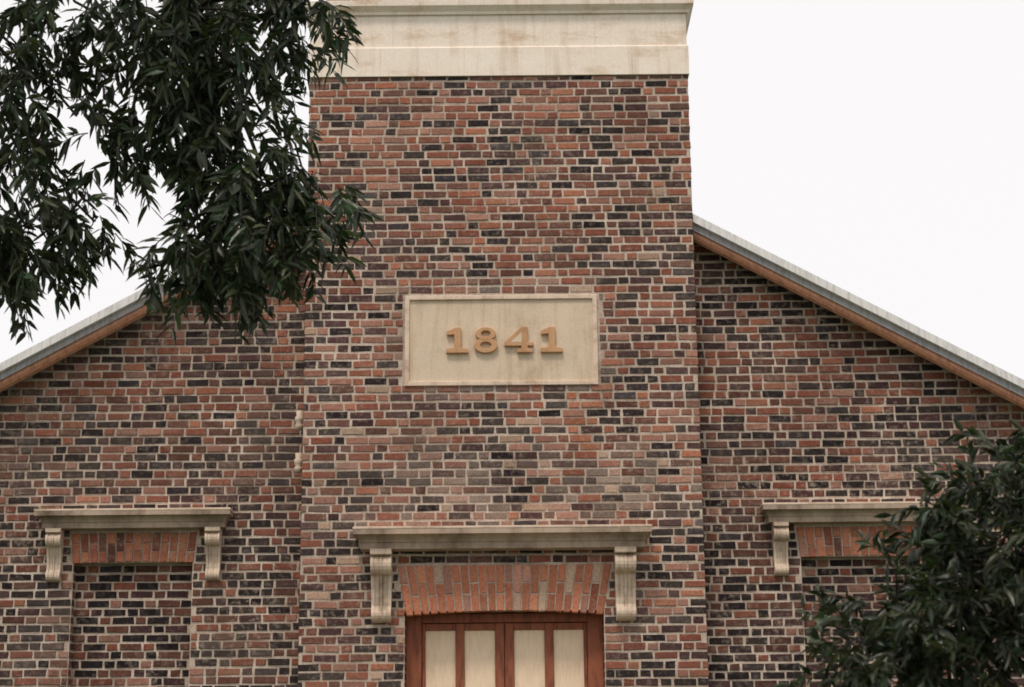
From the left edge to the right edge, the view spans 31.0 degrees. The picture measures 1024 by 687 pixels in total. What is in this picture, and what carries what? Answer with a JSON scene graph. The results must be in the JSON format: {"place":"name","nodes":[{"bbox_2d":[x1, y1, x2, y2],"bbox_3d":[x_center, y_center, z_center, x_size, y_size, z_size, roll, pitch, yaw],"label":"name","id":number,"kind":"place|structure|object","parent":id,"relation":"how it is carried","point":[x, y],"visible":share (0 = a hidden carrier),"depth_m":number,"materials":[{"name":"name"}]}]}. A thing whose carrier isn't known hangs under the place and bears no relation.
{"place":"outdoors","nodes":[
{"label":"outdoors","id":0,"kind":"place"},
{"bbox_2d":[422,624,425,686],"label":"door stile","id":1,"kind":"object","parent":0,"point":[423,655],"depth_m":17.46,"materials":[{"name":"brown wood"}]},
{"bbox_2d":[426,631,455,686],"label":"door panel","id":2,"kind":"structure","parent":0,"point":[440,658],"depth_m":17.48,"materials":[{"name":"beige wood"}]},
{"bbox_2d":[456,623,464,686],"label":"door stile","id":3,"kind":"object","parent":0,"point":[460,654],"depth_m":17.46,"materials":[{"name":"brown wood"}]},
{"bbox_2d":[465,630,494,686],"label":"door panel","id":4,"kind":"structure","parent":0,"point":[479,658],"depth_m":17.48,"materials":[{"name":"beige wood"}]},
{"bbox_2d":[455,623,544,686],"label":"door backing","id":5,"kind":"object","parent":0,"point":[504,650],"depth_m":17.53,"materials":[{"name":"brown wood"}]},
{"bbox_2d":[426,624,455,630],"bbox_3d":[-0.679,2.701,17.555,0.283,0.064,0.060,-1,-15,0],"label":"door rail","id":6,"kind":"object","parent":5,"relation":"attached to","point":[440,627],"depth_m":17.52,"materials":[{"name":"brown wood"}]},
{"bbox_2d":[465,623,494,630],"bbox_3d":[-0.306,2.698,17.555,0.288,0.064,0.060,-1,-15,0],"label":"door rail","id":7,"kind":"object","parent":5,"relation":"attached to","point":[477,626],"depth_m":17.53,"materials":[{"name":"brown wood"}]},
{"bbox_2d":[495,623,504,686],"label":"door stile","id":8,"kind":"object","parent":5,"relation":"attached to","point":[499,659],"depth_m":17.45,"materials":[{"name":"brown wood"}]},
{"bbox_2d":[297,75,708,686],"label":"tower front bricks","id":9,"kind":"object","parent":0,"point":[363,447],"visible":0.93,"depth_m":17.87,"materials":[{"name":"brown brick"}]},
{"bbox_2d":[309,45,688,78],"bbox_3d":[-0.131,-2.385,20.553,3.854,0.320,3.825,-1,-15,0],"label":"tower lower stone band","id":10,"kind":"object","parent":9,"relation":"on","point":[546,61],"visible":0.3,"depth_m":18.70,"materials":[{"name":"beige stone"}]},
{"bbox_2d":[311,13,686,47],"bbox_3d":[-0.134,-2.708,20.647,3.826,0.348,3.806,-1,-15,0],"label":"tower frieze stone","id":11,"kind":"object","parent":10,"relation":"on","point":[519,30],"visible":0.31,"depth_m":18.80,"materials":[{"name":"beige stone"}]},
{"bbox_2d":[305,0,693,35],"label":"tower cornice","id":12,"kind":"structure","parent":11,"relation":"on","point":[439,7],"depth_m":18.81,"materials":[{"name":"beige stone"}]},
{"bbox_2d":[298,75,708,686],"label":"tower mortar","id":13,"kind":"object","parent":9,"relation":"attached to","point":[398,585],"visible":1,"depth_m":17.91,"materials":[{"name":"beige concrete"}]},
{"bbox_2d":[505,623,513,686],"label":"door stile","id":14,"kind":"object","parent":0,"point":[509,654],"depth_m":17.46,"materials":[{"name":"brown wood"}]},
{"bbox_2d":[0,0,1023,379],"label":"sky","id":15,"kind":"structure","parent":0,"point":[873,148],"materials":[{"name":"white"}]},
{"bbox_2d":[514,623,543,629],"bbox_3d":[0.164,2.694,17.555,0.288,0.064,0.060,-1,-15,0],"label":"door rail","id":16,"kind":"object","parent":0,"point":[528,626],"depth_m":17.52,"materials":[{"name":"brown wood"}]},
{"bbox_2d":[514,630,544,686],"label":"door panel","id":17,"kind":"structure","parent":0,"point":[529,658],"depth_m":17.47,"materials":[{"name":"beige wood"}]},
{"bbox_2d":[544,623,553,686],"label":"door stile","id":18,"kind":"object","parent":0,"point":[549,653],"depth_m":17.46,"materials":[{"name":"brown wood"}]},
{"bbox_2d":[553,622,582,629],"bbox_3d":[0.536,2.690,17.555,0.283,0.064,0.060,-1,-15,0],"label":"door rail","id":19,"kind":"object","parent":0,"point":[567,626],"depth_m":17.53,"materials":[{"name":"brown wood"}]},
{"bbox_2d":[553,630,583,686],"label":"door panel","id":20,"kind":"structure","parent":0,"point":[568,658],"depth_m":17.47,"materials":[{"name":"beige wood"}]},
{"bbox_2d":[583,622,587,686],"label":"door stile","id":21,"kind":"object","parent":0,"point":[585,655],"depth_m":17.45,"materials":[{"name":"brown wood"}]},
{"bbox_2d":[614,546,635,620],"bbox_3d":[1.065,2.251,17.278,0.200,0.670,0.220,-1,-15,0],"label":"corbel","id":22,"kind":"object","parent":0,"point":[625,574],"depth_m":17.26,"materials":[{"name":"beige stone"}]},
{"bbox_2d":[693,224,1023,397],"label":"rake fascia","id":23,"kind":"structure","parent":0,"point":[860,311],"depth_m":18.13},
{"bbox_2d":[693,231,1023,407],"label":"rake bed moulding","id":24,"kind":"object","parent":23,"relation":"attached to","point":[875,328],"visible":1,"depth_m":18.14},
{"bbox_2d":[693,214,1023,389],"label":"rake metal edge","id":25,"kind":"object","parent":23,"relation":"attached to","point":[863,304],"visible":1,"depth_m":18.11,"materials":[{"name":"grey metal"}]},
{"bbox_2d":[801,557,917,686],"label":"blind window mortar","id":26,"kind":"object","parent":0,"point":[811,585],"visible":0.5,"depth_m":17.86,"materials":[{"name":"beige concrete"}]},
{"label":"grassy ground","id":27,"kind":"structure","parent":0,"visible":0},
{"bbox_2d":[0,247,305,686],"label":"wing bricks","id":28,"kind":"object","parent":27,"relation":"on","point":[147,549],"visible":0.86,"depth_m":17.96,"materials":[{"name":"brown brick"}]},
{"bbox_2d":[0,282,184,380],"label":"rake fascia","id":29,"kind":"structure","parent":28,"relation":"attached to","point":[69,340],"depth_m":18.08,"materials":[{"name":"grey wood"}]},
{"bbox_2d":[0,232,264,372],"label":"rake metal edge","id":30,"kind":"object","parent":29,"relation":"attached to","point":[22,356],"visible":0.44,"depth_m":18.06,"materials":[{"name":"grey metal"}]},
{"bbox_2d":[0,293,188,392],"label":"rake soffit","id":31,"kind":"structure","parent":28,"relation":"attached to","point":[79,350],"depth_m":18.32,"materials":[{"name":"brown wood"}]},
{"bbox_2d":[67,562,192,686],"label":"blind window reveal","id":32,"kind":"object","parent":28,"relation":"attached to","point":[71,626],"visible":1,"depth_m":17.79,"materials":[{"name":"brown brick"}]},
{"bbox_2d":[70,564,192,686],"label":"blind window mortar","id":33,"kind":"object","parent":32,"relation":"attached to","point":[169,634],"visible":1,"depth_m":17.78,"materials":[{"name":"grey concrete"}]},
{"bbox_2d":[34,509,232,530],"bbox_3d":[-3.645,1.702,17.794,1.880,0.158,0.220,-1,-15,0],"label":"window hood","id":34,"kind":"object","parent":28,"relation":"attached to","point":[134,519],"depth_m":17.75,"materials":[{"name":"stone"}]},
{"bbox_2d":[45,528,63,581],"bbox_3d":[-4.407,2.037,17.739,0.145,0.500,0.160,-1,-15,0],"label":"window hood console","id":35,"kind":"object","parent":34,"relation":"attached to","point":[54,540],"depth_m":17.73,"materials":[{"name":"beige stone"}]},
{"bbox_2d":[34,507,233,512],"bbox_3d":[-3.646,1.609,17.817,1.886,0.035,0.222,-1,-15,0],"label":"window hood drip course","id":36,"kind":"object","parent":34,"relation":"on","point":[231,509],"depth_m":17.71,"materials":[{"name":"beige stone"}]},
{"bbox_2d":[204,527,221,580],"bbox_3d":[-2.877,2.023,17.739,0.145,0.500,0.160,-1,-15,0],"label":"window hood console","id":37,"kind":"object","parent":34,"relation":"attached to","point":[213,540],"depth_m":17.73,"materials":[{"name":"beige stone"}]},
{"bbox_2d":[0,232,296,391],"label":"rake bed moulding","id":38,"kind":"object","parent":28,"relation":"attached to","point":[70,349],"visible":0.47,"depth_m":18.09,"materials":[{"name":"wood"}]},
{"bbox_2d":[0,272,305,686],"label":"wing mortar","id":39,"kind":"object","parent":28,"relation":"attached to","point":[193,625],"visible":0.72,"depth_m":18.02,"materials":[{"name":"beige concrete"}]},
{"bbox_2d":[0,0,385,344],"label":"willow oak tree","id":40,"kind":"object","parent":27,"relation":"on","point":[193,37],"visible":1,"depth_m":10.91,"materials":[{"name":"green plant"}]},
{"bbox_2d":[298,79,708,685],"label":"tower side walls","id":41,"kind":"structure","parent":27,"relation":"on","point":[528,622],"depth_m":18.61,"materials":[{"name":"brown brick"}]},
{"bbox_2d":[294,453,301,472],"bbox_3d":[-2.065,1.154,17.850,0.088,0.200,0.088,-1,-15,0],"label":"cable insulator","id":42,"kind":"object","parent":41,"relation":"attached to","point":[298,463],"visible":0.98,"depth_m":17.82,"materials":[{"name":"ceramic"}]},
{"bbox_2d":[295,410,302,430],"bbox_3d":[-2.069,0.748,17.956,0.088,0.200,0.088,-1,-15,0],"label":"cable insulator","id":43,"kind":"object","parent":41,"relation":"attached to","point":[299,421],"visible":0.98,"depth_m":17.92,"materials":[{"name":"ceramic"}]},
{"bbox_2d":[404,294,598,385],"bbox_3d":[-0.105,-0.029,18.005,1.880,0.910,0.068,-1,-15,0],"label":"plaque frame","id":44,"kind":"object","parent":41,"relation":"attached to","point":[408,299],"visible":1,"depth_m":17.97,"materials":[{"name":"beige stone"}]},
{"bbox_2d":[446,327,467,353],"bbox_3d":[-0.533,-0.028,17.976,0.215,0.255,0.046,-1,-15,0],"label":"numeral","id":45,"kind":"object","parent":44,"relation":"attached to","point":[457,348],"visible":1,"depth_m":17.95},
{"bbox_2d":[474,327,497,353],"bbox_3d":[-0.255,-0.030,17.975,0.230,0.257,0.048,-1,-15,0],"label":"numeral","id":46,"kind":"object","parent":44,"relation":"attached to","point":[487,339],"visible":1,"depth_m":17.95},
{"bbox_2d":[409,299,593,381],"bbox_3d":[-0.105,-0.026,18.015,1.800,0.830,0.046,-1,-15,0],"label":"plaque panel","id":47,"kind":"object","parent":44,"relation":"in","point":[432,322],"visible":1,"depth_m":17.99,"materials":[{"name":"beige stone"}]},
{"bbox_2d":[504,327,533,352],"bbox_3d":[0.067,-0.033,17.976,0.285,0.255,0.046,-1,-15,0],"label":"numeral","id":48,"kind":"object","parent":44,"relation":"attached to","point":[524,344],"visible":1,"depth_m":17.95,"materials":[{"name":"metal"}]},
{"bbox_2d":[512,333,520,341],"bbox_3d":[0.041,-0.057,17.981,0.104,0.104,0.048,-1,-15,0],"label":"numeral counter","id":49,"kind":"object","parent":48,"relation":"attached to","point":[517,338],"visible":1,"depth_m":17.95,"materials":[{"name":"beige stone"}]},
{"bbox_2d":[541,327,562,352],"bbox_3d":[0.385,-0.036,17.976,0.215,0.255,0.046,-1,-15,0],"label":"numeral","id":50,"kind":"object","parent":44,"relation":"attached to","point":[550,333],"visible":1,"depth_m":17.95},
{"bbox_2d":[353,526,651,551],"bbox_3d":[-0.089,1.840,17.346,2.790,0.176,0.300,-1,-15,0],"label":"door hood","id":51,"kind":"object","parent":41,"relation":"attached to","point":[495,539],"depth_m":17.29,"materials":[{"name":"stone"}]},
{"bbox_2d":[370,549,392,622],"bbox_3d":[-1.225,2.271,17.278,0.200,0.670,0.220,-1,-15,0],"label":"corbel","id":52,"kind":"object","parent":51,"relation":"attached to","point":[381,564],"depth_m":17.26,"materials":[{"name":"beige stone"}]},
{"bbox_2d":[353,524,651,528],"bbox_3d":[-0.090,1.736,17.372,2.796,0.039,0.303,-1,-15,0],"label":"door hood drip course","id":53,"kind":"object","parent":51,"relation":"attached to","point":[490,526],"depth_m":17.22,"materials":[{"name":"beige stone"}]},
{"bbox_2d":[404,610,604,686],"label":"door reveals","id":54,"kind":"structure","parent":41,"relation":"attached to","point":[520,611],"depth_m":17.43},
{"bbox_2d":[406,615,421,686],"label":"door frame","id":55,"kind":"object","parent":54,"relation":"attached to","point":[414,651],"visible":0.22,"depth_m":17.43,"materials":[{"name":"brown wood"}]},
{"bbox_2d":[422,613,586,622],"bbox_3d":[-0.072,2.609,17.542,1.568,0.085,0.060,-1,-15,0],"label":"door frame head","id":56,"kind":"object","parent":55,"relation":"attached to","point":[504,617],"depth_m":17.51},
{"bbox_2d":[587,612,603,686],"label":"door frame","id":57,"kind":"object","parent":54,"relation":"in","point":[595,650],"visible":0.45,"depth_m":17.43,"materials":[{"name":"brown wood"}]},
{"bbox_2d":[694,242,1023,408],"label":"rake soffit","id":58,"kind":"structure","parent":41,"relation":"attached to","point":[856,324],"depth_m":18.39,"materials":[{"name":"brown wood"}]},
{"bbox_2d":[693,242,1023,686],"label":"wing bricks","id":59,"kind":"object","parent":27,"relation":"on","point":[802,493],"visible":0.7,"depth_m":18.08,"materials":[{"name":"brown brick"}]},
{"bbox_2d":[771,522,788,575],"bbox_3d":[2.587,1.976,17.739,0.145,0.500,0.160,-1,-15,0],"label":"window hood console","id":60,"kind":"object","parent":59,"relation":"attached to","point":[780,534],"depth_m":17.73,"materials":[{"name":"beige stone"}]},
{"bbox_2d":[760,503,934,523],"bbox_3d":[3.349,1.641,17.794,1.880,0.158,0.220,-1,-15,0],"label":"window hood","id":61,"kind":"object","parent":59,"relation":"attached to","point":[828,513],"depth_m":17.75,"materials":[{"name":"stone"}]},
{"bbox_2d":[760,501,934,507],"bbox_3d":[3.349,1.548,17.817,1.886,0.035,0.222,-1,-15,0],"label":"window hood drip course","id":62,"kind":"object","parent":61,"relation":"attached to","point":[842,502],"depth_m":17.71,"materials":[{"name":"beige stone"}]},
{"bbox_2d":[694,245,1023,686],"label":"wing mortar","id":63,"kind":"object","parent":59,"relation":"attached to","point":[798,577],"visible":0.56,"depth_m":18.10,"materials":[{"name":"beige concrete"}]},
{"bbox_2d":[804,556,923,632],"bbox_3d":[3.374,3.265,17.555,1.150,2.475,0.122,-1,-15,0],"label":"blind window reveal","id":64,"kind":"object","parent":59,"relation":"attached to","point":[858,557],"visible":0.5,"depth_m":17.86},
{"bbox_2d":[774,418,1023,686],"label":"willow oak tree","id":65,"kind":"object","parent":27,"relation":"on","point":[913,637],"visible":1,"depth_m":9.20,"materials":[{"name":"green plant"}]}
]}

